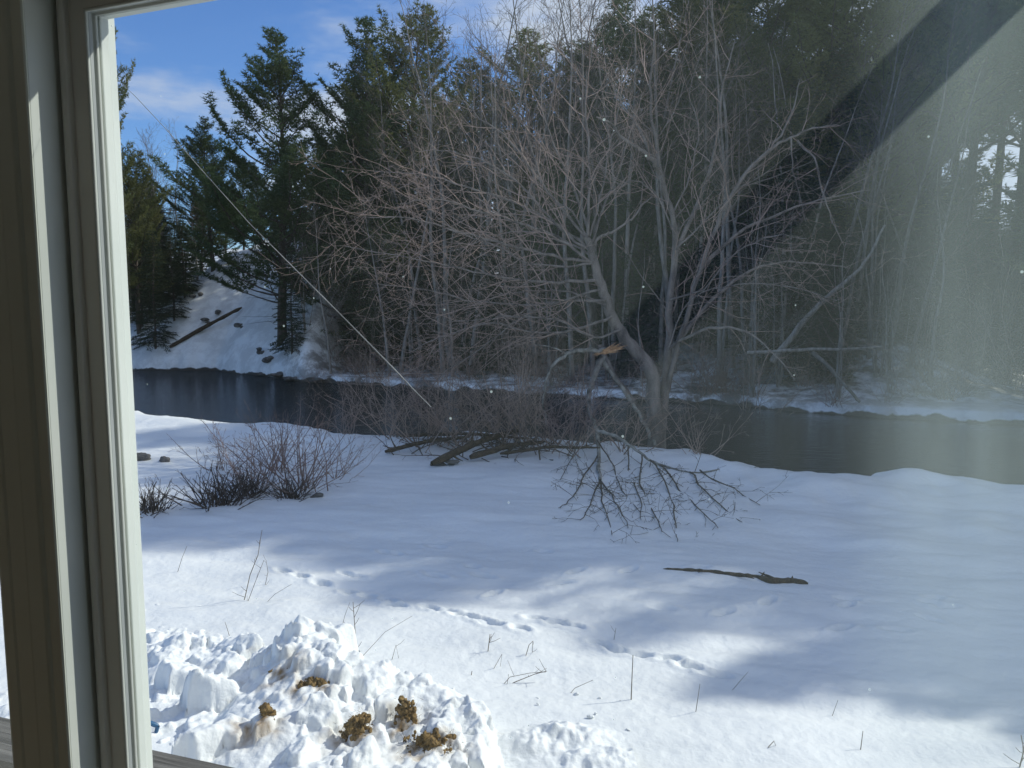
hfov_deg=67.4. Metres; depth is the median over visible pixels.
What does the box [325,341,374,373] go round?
bare shrub
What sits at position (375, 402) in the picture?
bare shrub
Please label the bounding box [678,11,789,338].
bare tree
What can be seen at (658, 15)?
pine tree
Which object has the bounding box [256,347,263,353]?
rock
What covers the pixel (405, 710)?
turf clod
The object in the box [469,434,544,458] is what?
driftwood
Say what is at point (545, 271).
pine tree
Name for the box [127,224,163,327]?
hemlock tree
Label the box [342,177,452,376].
bare tree
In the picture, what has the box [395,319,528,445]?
bare shrub
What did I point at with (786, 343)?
leaning tree
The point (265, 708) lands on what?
turf clod
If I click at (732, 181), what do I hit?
bare tree
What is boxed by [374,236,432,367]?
bare tree
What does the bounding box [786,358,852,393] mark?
bare shrub
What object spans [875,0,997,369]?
bare tree
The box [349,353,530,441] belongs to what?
bare shrub
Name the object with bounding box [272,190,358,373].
bare tree
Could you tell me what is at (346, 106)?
pine tree
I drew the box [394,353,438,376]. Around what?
bare shrub
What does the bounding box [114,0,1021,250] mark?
sky
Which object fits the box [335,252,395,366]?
hemlock tree
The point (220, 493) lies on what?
bare shrub
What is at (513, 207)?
bare tree
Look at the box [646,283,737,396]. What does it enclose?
bare shrub
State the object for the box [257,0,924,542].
maple tree
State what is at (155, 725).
snow shovel
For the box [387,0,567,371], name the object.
bare tree
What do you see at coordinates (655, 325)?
hemlock tree
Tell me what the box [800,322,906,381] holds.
bare shrub
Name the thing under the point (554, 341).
bare tree
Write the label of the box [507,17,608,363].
bare tree
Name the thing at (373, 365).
bare shrub
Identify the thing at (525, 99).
bare tree
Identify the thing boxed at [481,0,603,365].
bare tree
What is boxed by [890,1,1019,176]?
pine tree
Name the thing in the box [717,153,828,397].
bare tree
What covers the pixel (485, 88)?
pine tree
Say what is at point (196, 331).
fallen log
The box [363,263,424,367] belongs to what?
hemlock tree
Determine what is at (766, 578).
fallen branch
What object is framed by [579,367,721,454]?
bare shrub
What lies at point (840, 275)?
hemlock tree
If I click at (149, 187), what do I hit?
pine tree
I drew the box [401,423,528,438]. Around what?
driftwood
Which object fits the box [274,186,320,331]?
bare tree
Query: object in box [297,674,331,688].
turf clod
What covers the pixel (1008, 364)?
bare shrub
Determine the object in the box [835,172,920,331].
hemlock tree
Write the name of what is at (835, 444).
river
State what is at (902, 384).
bare shrub
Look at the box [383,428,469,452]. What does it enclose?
driftwood
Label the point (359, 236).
pine tree
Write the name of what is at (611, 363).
bare shrub
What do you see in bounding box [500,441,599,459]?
driftwood
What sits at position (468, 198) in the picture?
hemlock tree
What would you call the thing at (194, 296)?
rock
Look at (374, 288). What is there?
hemlock tree
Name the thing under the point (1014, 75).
pine tree
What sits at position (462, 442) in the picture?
brush litter
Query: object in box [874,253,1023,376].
bare shrub
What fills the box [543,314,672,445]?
bare shrub
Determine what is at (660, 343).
bare tree
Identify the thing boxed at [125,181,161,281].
hemlock tree
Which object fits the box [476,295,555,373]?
bare shrub
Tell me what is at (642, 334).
bare tree
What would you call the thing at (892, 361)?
bare tree
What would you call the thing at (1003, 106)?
pine tree
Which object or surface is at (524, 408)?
bare shrub
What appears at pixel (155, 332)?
hemlock tree
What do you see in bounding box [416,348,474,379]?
bare shrub
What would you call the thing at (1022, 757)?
dead stalk
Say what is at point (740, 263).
bare tree
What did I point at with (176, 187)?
bare tree
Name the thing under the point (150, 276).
pine tree
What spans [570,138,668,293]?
pine tree
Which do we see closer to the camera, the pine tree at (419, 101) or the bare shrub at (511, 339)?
the bare shrub at (511, 339)
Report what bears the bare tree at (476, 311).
on the snow ground
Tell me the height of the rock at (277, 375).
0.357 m
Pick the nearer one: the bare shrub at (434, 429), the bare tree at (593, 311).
the bare shrub at (434, 429)
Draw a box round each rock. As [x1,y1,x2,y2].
[137,452,150,460]
[159,456,169,461]
[189,292,202,297]
[200,317,209,322]
[234,323,242,328]
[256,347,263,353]
[262,355,273,362]
[268,371,282,378]
[283,376,296,380]
[308,377,321,382]
[310,492,323,497]
[430,459,459,465]
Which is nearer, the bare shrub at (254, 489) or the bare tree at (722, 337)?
the bare shrub at (254, 489)
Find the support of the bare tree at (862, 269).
on the snow ground
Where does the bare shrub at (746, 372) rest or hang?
on the snow ground
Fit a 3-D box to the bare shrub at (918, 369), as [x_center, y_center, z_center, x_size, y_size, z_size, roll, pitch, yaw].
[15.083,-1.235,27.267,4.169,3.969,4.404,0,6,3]
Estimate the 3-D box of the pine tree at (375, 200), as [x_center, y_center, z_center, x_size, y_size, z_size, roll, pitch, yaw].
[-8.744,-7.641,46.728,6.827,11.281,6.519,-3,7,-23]
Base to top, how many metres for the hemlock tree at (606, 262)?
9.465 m
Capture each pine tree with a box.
[115,27,173,288]
[122,148,174,333]
[123,166,166,232]
[129,226,170,309]
[140,116,256,271]
[144,25,363,343]
[182,208,214,267]
[201,181,240,253]
[225,167,258,250]
[241,162,270,240]
[257,14,458,355]
[262,183,301,264]
[282,0,486,346]
[287,110,402,349]
[320,183,406,341]
[362,101,424,285]
[395,98,445,256]
[407,57,538,273]
[418,27,591,267]
[462,36,646,242]
[475,114,617,342]
[500,149,623,365]
[501,174,603,335]
[528,0,719,315]
[567,0,778,303]
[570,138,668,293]
[585,0,837,303]
[603,2,756,298]
[609,71,734,343]
[686,0,933,304]
[692,36,820,279]
[725,0,998,291]
[754,0,870,269]
[778,0,1020,313]
[841,0,1021,299]
[858,144,945,267]
[882,0,1021,298]
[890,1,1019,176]
[913,0,1023,351]
[916,0,1023,331]
[970,0,1023,275]
[974,0,1023,99]
[978,5,1022,312]
[978,164,1015,227]
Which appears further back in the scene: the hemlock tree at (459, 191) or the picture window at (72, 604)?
the hemlock tree at (459, 191)
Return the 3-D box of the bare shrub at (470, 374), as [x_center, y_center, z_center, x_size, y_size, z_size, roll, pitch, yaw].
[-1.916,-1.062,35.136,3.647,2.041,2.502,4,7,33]
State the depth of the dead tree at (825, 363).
27.01 m
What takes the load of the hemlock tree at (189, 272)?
on the snow ground
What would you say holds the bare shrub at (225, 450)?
on the snow ground
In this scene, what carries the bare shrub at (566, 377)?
on the snow ground
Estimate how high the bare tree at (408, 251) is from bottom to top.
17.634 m
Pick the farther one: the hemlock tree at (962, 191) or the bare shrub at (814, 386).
the hemlock tree at (962, 191)
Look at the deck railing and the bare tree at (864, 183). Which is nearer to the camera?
the deck railing
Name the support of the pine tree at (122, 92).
on the snow ground
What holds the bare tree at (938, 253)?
on the snow ground
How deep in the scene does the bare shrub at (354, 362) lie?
38.32 m
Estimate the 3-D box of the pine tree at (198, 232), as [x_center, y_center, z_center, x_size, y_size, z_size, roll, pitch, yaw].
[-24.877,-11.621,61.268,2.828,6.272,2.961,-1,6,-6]
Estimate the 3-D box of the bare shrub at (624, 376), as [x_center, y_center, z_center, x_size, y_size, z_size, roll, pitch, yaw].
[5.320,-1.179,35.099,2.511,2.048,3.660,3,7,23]
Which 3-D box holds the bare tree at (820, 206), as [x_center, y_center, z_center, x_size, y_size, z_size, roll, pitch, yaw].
[11.768,-7.820,30.809,4.717,15.240,6.074,-6,8,-42]
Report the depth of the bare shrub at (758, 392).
28.18 m
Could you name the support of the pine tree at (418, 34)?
on the snow ground
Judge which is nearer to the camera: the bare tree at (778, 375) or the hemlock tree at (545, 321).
the bare tree at (778, 375)
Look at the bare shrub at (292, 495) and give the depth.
11.07 m
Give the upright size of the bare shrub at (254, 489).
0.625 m
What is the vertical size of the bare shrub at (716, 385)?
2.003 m
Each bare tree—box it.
[136,123,193,272]
[139,126,179,243]
[139,140,179,222]
[144,116,203,280]
[172,149,213,279]
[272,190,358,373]
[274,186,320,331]
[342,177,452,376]
[352,42,441,369]
[366,6,501,361]
[370,58,470,372]
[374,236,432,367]
[387,0,500,371]
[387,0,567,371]
[406,180,489,371]
[412,218,487,344]
[429,10,527,373]
[431,3,553,365]
[435,14,534,357]
[437,0,557,354]
[443,0,574,370]
[452,3,560,375]
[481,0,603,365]
[483,0,588,364]
[485,217,572,366]
[503,18,614,337]
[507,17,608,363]
[510,185,592,385]
[516,0,639,364]
[519,0,646,375]
[536,0,699,360]
[540,0,663,374]
[546,2,700,332]
[556,221,643,379]
[568,0,733,345]
[571,0,671,221]
[571,0,685,378]
[593,0,678,369]
[596,0,703,376]
[607,236,668,386]
[609,0,732,347]
[616,0,745,370]
[635,0,755,353]
[652,14,716,309]
[658,6,762,334]
[659,0,791,368]
[674,0,780,379]
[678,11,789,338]
[684,28,777,382]
[685,208,794,362]
[695,0,801,326]
[715,0,820,333]
[716,46,794,336]
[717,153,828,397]
[717,162,833,386]
[743,17,880,366]
[754,35,838,340]
[779,228,881,397]
[798,0,915,281]
[807,0,951,341]
[827,189,927,377]
[831,242,930,393]
[834,70,933,357]
[835,26,937,367]
[838,8,934,345]
[842,8,997,343]
[855,235,919,375]
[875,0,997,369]
[877,125,1019,386]
[887,42,1013,367]
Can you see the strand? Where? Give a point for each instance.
(393, 368)
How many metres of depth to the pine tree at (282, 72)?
39.54 m
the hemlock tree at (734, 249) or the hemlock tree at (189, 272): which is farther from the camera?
the hemlock tree at (189, 272)
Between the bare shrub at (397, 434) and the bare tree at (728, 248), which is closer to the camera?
the bare shrub at (397, 434)
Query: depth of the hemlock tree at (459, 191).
49.18 m
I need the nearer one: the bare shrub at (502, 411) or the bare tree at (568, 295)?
the bare shrub at (502, 411)
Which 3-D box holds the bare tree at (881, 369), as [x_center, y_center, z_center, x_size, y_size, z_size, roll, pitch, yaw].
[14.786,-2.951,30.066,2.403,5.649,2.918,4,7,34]
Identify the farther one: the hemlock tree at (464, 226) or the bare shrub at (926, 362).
the hemlock tree at (464, 226)
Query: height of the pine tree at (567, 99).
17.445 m
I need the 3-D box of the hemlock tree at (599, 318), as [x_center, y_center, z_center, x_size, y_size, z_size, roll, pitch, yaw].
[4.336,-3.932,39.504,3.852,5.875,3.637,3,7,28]
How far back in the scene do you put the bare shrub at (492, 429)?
14.48 m
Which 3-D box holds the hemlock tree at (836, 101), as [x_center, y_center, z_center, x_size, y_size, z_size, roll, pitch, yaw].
[15.074,-8.450,35.761,7.619,13.684,7.194,-3,7,-27]
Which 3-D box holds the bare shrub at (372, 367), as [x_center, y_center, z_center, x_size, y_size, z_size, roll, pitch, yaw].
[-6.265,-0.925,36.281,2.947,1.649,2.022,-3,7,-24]
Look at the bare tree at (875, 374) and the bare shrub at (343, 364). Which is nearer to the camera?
the bare tree at (875, 374)
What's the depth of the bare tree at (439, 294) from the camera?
37.25 m
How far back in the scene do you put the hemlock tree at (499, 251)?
44.42 m
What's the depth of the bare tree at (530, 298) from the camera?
36.87 m
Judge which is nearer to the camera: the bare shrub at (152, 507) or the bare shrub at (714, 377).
the bare shrub at (152, 507)
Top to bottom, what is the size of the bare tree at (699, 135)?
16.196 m
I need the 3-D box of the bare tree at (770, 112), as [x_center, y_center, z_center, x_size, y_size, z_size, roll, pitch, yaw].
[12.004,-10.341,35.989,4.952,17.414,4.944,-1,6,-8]
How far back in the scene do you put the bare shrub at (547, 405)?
14.53 m
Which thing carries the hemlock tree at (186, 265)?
on the snow ground
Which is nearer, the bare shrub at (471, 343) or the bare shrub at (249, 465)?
the bare shrub at (249, 465)
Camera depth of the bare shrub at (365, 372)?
36.21 m
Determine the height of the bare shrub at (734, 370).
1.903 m
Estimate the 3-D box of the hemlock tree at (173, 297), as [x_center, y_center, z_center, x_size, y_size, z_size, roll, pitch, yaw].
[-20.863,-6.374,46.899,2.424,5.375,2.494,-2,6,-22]
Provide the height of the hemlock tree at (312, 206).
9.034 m
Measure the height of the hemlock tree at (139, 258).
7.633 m
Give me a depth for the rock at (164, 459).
13.57 m
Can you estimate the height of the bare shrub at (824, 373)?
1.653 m
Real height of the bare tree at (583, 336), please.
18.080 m
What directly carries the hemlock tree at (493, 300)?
on the snow ground
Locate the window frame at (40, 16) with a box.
[23,0,152,767]
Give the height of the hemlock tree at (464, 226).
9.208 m
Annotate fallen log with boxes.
[169,307,241,347]
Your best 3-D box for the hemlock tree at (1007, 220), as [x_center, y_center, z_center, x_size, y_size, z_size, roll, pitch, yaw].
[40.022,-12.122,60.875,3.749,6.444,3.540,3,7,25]
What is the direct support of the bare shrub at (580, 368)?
on the snow ground
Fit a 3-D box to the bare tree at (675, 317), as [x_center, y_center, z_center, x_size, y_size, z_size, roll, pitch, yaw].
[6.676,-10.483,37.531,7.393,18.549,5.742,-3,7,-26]
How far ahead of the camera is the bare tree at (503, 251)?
35.49 m
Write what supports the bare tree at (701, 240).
on the snow ground
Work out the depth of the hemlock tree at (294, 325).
39.85 m
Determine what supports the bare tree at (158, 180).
on the snow ground
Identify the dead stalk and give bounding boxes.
[233,532,261,599]
[349,603,360,646]
[507,659,545,682]
[620,658,632,700]
[1003,735,1023,767]
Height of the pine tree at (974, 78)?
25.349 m
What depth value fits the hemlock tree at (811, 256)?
30.67 m
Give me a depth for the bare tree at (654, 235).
37.69 m
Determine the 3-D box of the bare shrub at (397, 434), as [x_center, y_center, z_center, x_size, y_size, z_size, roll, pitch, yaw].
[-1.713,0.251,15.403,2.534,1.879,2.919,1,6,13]
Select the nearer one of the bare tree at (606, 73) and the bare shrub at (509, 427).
the bare shrub at (509, 427)
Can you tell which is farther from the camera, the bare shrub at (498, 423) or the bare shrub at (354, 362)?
the bare shrub at (354, 362)
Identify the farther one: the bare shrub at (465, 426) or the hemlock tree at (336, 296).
the hemlock tree at (336, 296)
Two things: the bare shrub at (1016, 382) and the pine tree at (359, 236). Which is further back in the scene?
the pine tree at (359, 236)
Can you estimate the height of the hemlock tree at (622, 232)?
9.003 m
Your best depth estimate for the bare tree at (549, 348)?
33.00 m
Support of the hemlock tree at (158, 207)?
on the snow ground
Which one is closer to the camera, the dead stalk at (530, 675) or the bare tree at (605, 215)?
the dead stalk at (530, 675)
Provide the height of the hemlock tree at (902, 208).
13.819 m
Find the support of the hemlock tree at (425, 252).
on the snow ground
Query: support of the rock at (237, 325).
on the snow ground
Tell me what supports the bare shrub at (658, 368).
on the snow ground
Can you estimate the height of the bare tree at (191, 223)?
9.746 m
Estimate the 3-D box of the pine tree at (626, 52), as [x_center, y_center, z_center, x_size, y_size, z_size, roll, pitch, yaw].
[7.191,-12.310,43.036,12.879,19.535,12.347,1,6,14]
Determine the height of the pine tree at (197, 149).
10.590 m
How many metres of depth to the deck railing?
1.78 m
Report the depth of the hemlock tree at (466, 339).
37.37 m
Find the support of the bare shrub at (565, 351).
on the snow ground
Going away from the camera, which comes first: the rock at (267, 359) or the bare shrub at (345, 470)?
the bare shrub at (345, 470)
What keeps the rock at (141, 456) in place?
on the snow ground
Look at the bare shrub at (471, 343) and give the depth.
35.26 m
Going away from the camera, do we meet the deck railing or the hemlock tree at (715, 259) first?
the deck railing
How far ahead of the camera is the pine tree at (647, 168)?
37.12 m
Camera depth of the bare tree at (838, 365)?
27.80 m
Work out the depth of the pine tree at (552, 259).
37.53 m
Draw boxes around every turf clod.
[258,702,276,719]
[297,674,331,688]
[335,709,375,741]
[389,688,427,731]
[396,726,467,757]
[445,729,456,739]
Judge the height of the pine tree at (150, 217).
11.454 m
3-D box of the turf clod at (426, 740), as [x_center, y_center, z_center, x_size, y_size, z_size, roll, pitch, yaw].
[-0.499,2.120,4.510,0.498,0.236,0.239,0,6,0]
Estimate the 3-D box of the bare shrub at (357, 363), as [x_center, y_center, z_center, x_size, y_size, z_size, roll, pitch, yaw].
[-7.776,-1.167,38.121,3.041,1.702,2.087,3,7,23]
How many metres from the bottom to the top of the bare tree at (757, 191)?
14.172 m
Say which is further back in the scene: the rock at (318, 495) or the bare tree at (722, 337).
the bare tree at (722, 337)
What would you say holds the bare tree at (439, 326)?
on the snow ground
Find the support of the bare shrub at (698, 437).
on the snow ground
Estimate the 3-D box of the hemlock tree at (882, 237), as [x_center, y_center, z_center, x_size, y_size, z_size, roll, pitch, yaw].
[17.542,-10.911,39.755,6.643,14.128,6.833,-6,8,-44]
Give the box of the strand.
[122,84,430,406]
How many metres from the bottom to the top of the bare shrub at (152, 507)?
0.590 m
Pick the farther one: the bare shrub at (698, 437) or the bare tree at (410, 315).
the bare tree at (410, 315)
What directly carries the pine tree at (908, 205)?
on the snow ground
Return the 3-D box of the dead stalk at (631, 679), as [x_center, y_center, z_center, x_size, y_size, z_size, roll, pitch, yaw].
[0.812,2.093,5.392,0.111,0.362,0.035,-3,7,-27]
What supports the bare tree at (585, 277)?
on the snow ground
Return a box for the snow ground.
[0,241,1023,767]
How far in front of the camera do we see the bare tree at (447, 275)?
35.09 m
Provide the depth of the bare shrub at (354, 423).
15.80 m
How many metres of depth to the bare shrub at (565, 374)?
32.98 m
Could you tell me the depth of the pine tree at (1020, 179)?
38.54 m
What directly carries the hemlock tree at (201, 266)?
on the snow ground
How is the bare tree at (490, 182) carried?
on the snow ground
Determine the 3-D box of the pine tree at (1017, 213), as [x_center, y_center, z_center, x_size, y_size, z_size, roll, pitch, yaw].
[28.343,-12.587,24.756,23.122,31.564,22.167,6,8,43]
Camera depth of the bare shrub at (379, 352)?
39.92 m
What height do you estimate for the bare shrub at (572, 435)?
2.023 m
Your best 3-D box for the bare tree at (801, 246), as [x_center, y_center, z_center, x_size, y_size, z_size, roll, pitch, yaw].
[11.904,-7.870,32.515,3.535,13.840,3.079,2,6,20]
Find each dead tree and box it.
[747,335,889,356]
[810,350,860,402]
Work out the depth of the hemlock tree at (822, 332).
30.16 m
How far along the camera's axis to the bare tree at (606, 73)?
38.95 m
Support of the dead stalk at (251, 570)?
on the snow ground
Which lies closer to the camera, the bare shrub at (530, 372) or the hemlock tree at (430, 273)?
the bare shrub at (530, 372)
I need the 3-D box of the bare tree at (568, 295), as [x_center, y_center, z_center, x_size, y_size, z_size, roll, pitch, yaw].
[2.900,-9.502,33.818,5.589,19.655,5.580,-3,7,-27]
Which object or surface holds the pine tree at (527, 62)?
on the snow ground
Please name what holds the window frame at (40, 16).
in the picture window at (72, 604)
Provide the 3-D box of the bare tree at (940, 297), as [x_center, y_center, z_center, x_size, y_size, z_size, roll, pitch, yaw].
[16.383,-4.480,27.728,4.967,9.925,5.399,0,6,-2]
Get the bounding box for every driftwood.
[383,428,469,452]
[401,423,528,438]
[430,429,518,464]
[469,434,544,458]
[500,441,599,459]
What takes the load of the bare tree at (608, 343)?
on the snow ground
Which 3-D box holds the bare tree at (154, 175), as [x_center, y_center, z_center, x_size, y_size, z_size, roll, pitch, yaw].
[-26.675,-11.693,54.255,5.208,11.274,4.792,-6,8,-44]
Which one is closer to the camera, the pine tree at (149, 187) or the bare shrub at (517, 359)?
the bare shrub at (517, 359)
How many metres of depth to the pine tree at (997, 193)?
43.07 m
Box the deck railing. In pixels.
[0,717,232,767]
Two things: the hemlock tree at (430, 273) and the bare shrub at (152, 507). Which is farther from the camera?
the hemlock tree at (430, 273)
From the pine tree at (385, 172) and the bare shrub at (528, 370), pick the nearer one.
the bare shrub at (528, 370)
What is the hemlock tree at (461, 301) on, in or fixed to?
on the snow ground
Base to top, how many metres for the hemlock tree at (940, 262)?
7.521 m
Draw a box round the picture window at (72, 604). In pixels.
[0,0,1023,767]
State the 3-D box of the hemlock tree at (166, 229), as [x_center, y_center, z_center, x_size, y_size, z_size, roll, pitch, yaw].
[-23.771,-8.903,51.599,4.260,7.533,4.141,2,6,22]
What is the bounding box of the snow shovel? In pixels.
[151,721,159,732]
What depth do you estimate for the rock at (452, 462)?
13.23 m
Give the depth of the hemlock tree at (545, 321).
43.81 m
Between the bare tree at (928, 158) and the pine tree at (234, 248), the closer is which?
the bare tree at (928, 158)
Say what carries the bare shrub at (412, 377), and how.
on the snow ground
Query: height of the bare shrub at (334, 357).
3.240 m
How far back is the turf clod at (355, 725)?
4.56 m
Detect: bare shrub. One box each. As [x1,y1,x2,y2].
[138,474,184,517]
[150,460,274,511]
[167,409,304,477]
[199,461,291,499]
[200,394,331,476]
[204,420,308,489]
[213,394,397,494]
[248,469,333,501]
[295,315,352,363]
[295,360,374,434]
[295,365,334,382]
[306,406,399,479]
[312,343,422,435]
[313,342,483,446]
[324,349,365,371]
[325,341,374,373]
[332,345,375,373]
[334,346,383,374]
[340,314,401,372]
[340,349,407,387]
[346,351,504,441]
[349,349,404,381]
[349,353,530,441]
[352,323,401,369]
[358,351,389,371]
[362,348,565,458]
[382,347,442,378]
[388,341,456,383]
[394,305,585,447]
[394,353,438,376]
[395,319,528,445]
[402,341,624,446]
[406,380,509,446]
[410,294,537,375]
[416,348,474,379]
[444,344,508,381]
[447,340,599,448]
[453,291,549,372]
[462,327,566,442]
[470,363,618,453]
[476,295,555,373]
[481,359,663,459]
[490,318,614,441]
[491,320,547,382]
[498,346,562,389]
[502,349,546,381]
[506,337,584,377]
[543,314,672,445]
[546,318,588,374]
[546,361,592,387]
[551,352,591,385]
[567,353,595,378]
[569,327,633,384]
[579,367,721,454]
[593,338,646,377]
[599,354,653,385]
[627,343,686,387]
[636,391,752,455]
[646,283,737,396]
[669,317,814,414]
[675,346,738,393]
[682,347,764,396]
[689,338,773,386]
[696,341,769,384]
[708,348,777,386]
[711,317,788,394]
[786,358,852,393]
[792,352,868,385]
[797,371,863,406]
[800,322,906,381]
[862,375,938,403]
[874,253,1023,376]
[876,350,978,400]
[878,332,976,384]
[878,361,934,396]
[880,280,1000,380]
[891,295,1019,400]
[955,349,1023,394]
[975,350,1023,380]
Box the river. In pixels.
[132,370,1023,484]
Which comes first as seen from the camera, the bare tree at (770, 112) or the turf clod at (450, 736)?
the turf clod at (450, 736)
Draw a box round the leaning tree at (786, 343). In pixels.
[769,201,889,363]
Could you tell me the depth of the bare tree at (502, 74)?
39.81 m
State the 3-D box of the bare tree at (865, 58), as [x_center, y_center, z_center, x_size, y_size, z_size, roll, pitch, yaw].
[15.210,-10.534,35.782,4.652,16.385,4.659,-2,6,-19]
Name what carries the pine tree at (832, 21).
on the snow ground
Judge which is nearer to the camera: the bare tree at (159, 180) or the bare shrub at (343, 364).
the bare shrub at (343, 364)
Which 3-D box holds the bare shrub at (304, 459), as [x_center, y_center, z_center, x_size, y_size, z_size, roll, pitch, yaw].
[-3.104,0.958,11.557,2.708,1.515,1.858,-3,7,-27]
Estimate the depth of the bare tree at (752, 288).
31.24 m
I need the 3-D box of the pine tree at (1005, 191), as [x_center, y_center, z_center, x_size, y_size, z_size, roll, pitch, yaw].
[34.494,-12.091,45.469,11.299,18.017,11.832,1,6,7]
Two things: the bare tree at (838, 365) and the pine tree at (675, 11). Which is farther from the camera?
the pine tree at (675, 11)
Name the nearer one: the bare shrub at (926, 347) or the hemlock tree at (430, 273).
the bare shrub at (926, 347)
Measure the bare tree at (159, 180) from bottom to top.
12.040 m
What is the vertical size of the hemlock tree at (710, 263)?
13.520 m
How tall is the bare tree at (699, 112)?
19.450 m
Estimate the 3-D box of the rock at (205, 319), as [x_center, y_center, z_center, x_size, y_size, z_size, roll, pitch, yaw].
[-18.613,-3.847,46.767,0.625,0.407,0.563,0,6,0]
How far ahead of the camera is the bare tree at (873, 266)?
31.53 m
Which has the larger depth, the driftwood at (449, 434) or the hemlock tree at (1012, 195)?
the hemlock tree at (1012, 195)
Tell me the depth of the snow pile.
4.90 m
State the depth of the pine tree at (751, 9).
37.25 m
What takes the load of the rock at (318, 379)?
on the snow ground
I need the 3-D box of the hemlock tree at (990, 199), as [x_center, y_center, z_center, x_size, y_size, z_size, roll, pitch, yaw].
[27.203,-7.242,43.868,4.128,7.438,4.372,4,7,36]
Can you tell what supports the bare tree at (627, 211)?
on the snow ground
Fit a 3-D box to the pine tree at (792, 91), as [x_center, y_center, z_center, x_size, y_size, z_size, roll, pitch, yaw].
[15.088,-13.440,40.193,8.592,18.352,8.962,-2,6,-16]
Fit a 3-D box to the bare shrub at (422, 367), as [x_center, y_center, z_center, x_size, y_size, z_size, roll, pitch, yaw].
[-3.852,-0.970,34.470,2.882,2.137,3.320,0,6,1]
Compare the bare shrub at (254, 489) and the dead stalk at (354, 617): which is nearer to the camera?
the dead stalk at (354, 617)
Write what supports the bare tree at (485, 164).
on the snow ground
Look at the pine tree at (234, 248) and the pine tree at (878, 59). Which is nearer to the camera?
the pine tree at (878, 59)
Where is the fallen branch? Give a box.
[664,568,807,583]
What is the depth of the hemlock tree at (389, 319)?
43.99 m
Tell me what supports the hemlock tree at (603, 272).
on the snow ground
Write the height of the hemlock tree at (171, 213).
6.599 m
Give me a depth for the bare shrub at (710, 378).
31.08 m
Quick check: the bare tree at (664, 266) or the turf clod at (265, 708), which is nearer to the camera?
the turf clod at (265, 708)
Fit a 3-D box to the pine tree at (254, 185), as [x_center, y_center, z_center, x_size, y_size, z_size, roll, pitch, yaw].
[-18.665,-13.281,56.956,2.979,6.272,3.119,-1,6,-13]
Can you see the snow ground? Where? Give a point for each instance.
(906, 603)
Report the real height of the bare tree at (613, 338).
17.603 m
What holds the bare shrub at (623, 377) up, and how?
on the snow ground
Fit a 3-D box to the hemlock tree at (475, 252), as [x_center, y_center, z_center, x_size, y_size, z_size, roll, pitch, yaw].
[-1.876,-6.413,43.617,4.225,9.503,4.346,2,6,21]
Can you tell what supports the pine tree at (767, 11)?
on the snow ground
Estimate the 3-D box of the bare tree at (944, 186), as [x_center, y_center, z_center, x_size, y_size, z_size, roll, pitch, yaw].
[17.354,-8.402,33.557,5.576,13.991,4.331,0,6,3]
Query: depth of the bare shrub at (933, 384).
27.79 m
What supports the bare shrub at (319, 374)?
on the snow ground
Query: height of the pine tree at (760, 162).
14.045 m
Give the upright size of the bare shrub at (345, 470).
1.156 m
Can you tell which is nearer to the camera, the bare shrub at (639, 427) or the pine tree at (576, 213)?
the bare shrub at (639, 427)
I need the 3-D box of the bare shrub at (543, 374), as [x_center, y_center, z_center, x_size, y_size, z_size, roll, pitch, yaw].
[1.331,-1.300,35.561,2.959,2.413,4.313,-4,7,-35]
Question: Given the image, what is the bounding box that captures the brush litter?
[372,373,631,465]
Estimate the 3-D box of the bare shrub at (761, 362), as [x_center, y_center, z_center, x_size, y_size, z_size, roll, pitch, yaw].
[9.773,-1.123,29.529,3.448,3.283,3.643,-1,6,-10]
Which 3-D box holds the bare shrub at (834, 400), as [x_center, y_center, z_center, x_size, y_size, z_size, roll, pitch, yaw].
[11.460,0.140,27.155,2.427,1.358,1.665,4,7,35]
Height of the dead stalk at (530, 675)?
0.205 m
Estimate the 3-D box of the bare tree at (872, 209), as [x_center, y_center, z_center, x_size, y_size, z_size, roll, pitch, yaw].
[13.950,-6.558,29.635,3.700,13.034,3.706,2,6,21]
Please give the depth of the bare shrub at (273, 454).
12.74 m
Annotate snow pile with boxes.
[0,604,637,767]
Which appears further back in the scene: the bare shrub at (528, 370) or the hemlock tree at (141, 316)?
the hemlock tree at (141, 316)
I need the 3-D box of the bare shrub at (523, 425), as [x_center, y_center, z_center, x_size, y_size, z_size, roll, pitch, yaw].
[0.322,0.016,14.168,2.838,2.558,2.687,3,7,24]
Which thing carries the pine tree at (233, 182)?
on the snow ground
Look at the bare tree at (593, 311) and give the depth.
37.79 m
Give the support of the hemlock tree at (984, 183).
on the snow ground
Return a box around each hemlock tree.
[124,205,157,308]
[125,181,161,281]
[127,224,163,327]
[131,230,179,351]
[134,176,173,281]
[139,195,186,303]
[152,236,191,321]
[161,202,201,292]
[165,220,202,299]
[167,215,201,292]
[188,208,214,276]
[268,244,310,354]
[297,129,346,278]
[334,278,368,327]
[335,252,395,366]
[363,191,418,351]
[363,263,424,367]
[374,267,407,357]
[377,152,472,368]
[395,168,478,370]
[395,274,430,348]
[405,121,495,325]
[421,239,494,373]
[435,194,500,352]
[445,191,540,378]
[447,173,500,325]
[456,276,496,370]
[457,186,503,341]
[478,184,528,340]
[521,214,574,341]
[551,185,619,337]
[566,251,616,360]
[585,176,653,356]
[587,184,675,362]
[599,263,662,382]
[612,176,687,344]
[673,88,759,288]
[673,108,760,352]
[684,167,795,346]
[723,103,863,385]
[758,46,906,339]
[782,260,848,380]
[802,219,878,363]
[825,32,918,303]
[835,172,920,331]
[866,109,930,280]
[884,177,989,347]
[904,158,998,347]
[920,158,1021,354]
[975,192,1004,311]
[981,183,1023,346]
[1000,199,1014,235]
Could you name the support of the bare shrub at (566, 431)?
on the snow ground
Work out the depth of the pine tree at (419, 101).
56.85 m

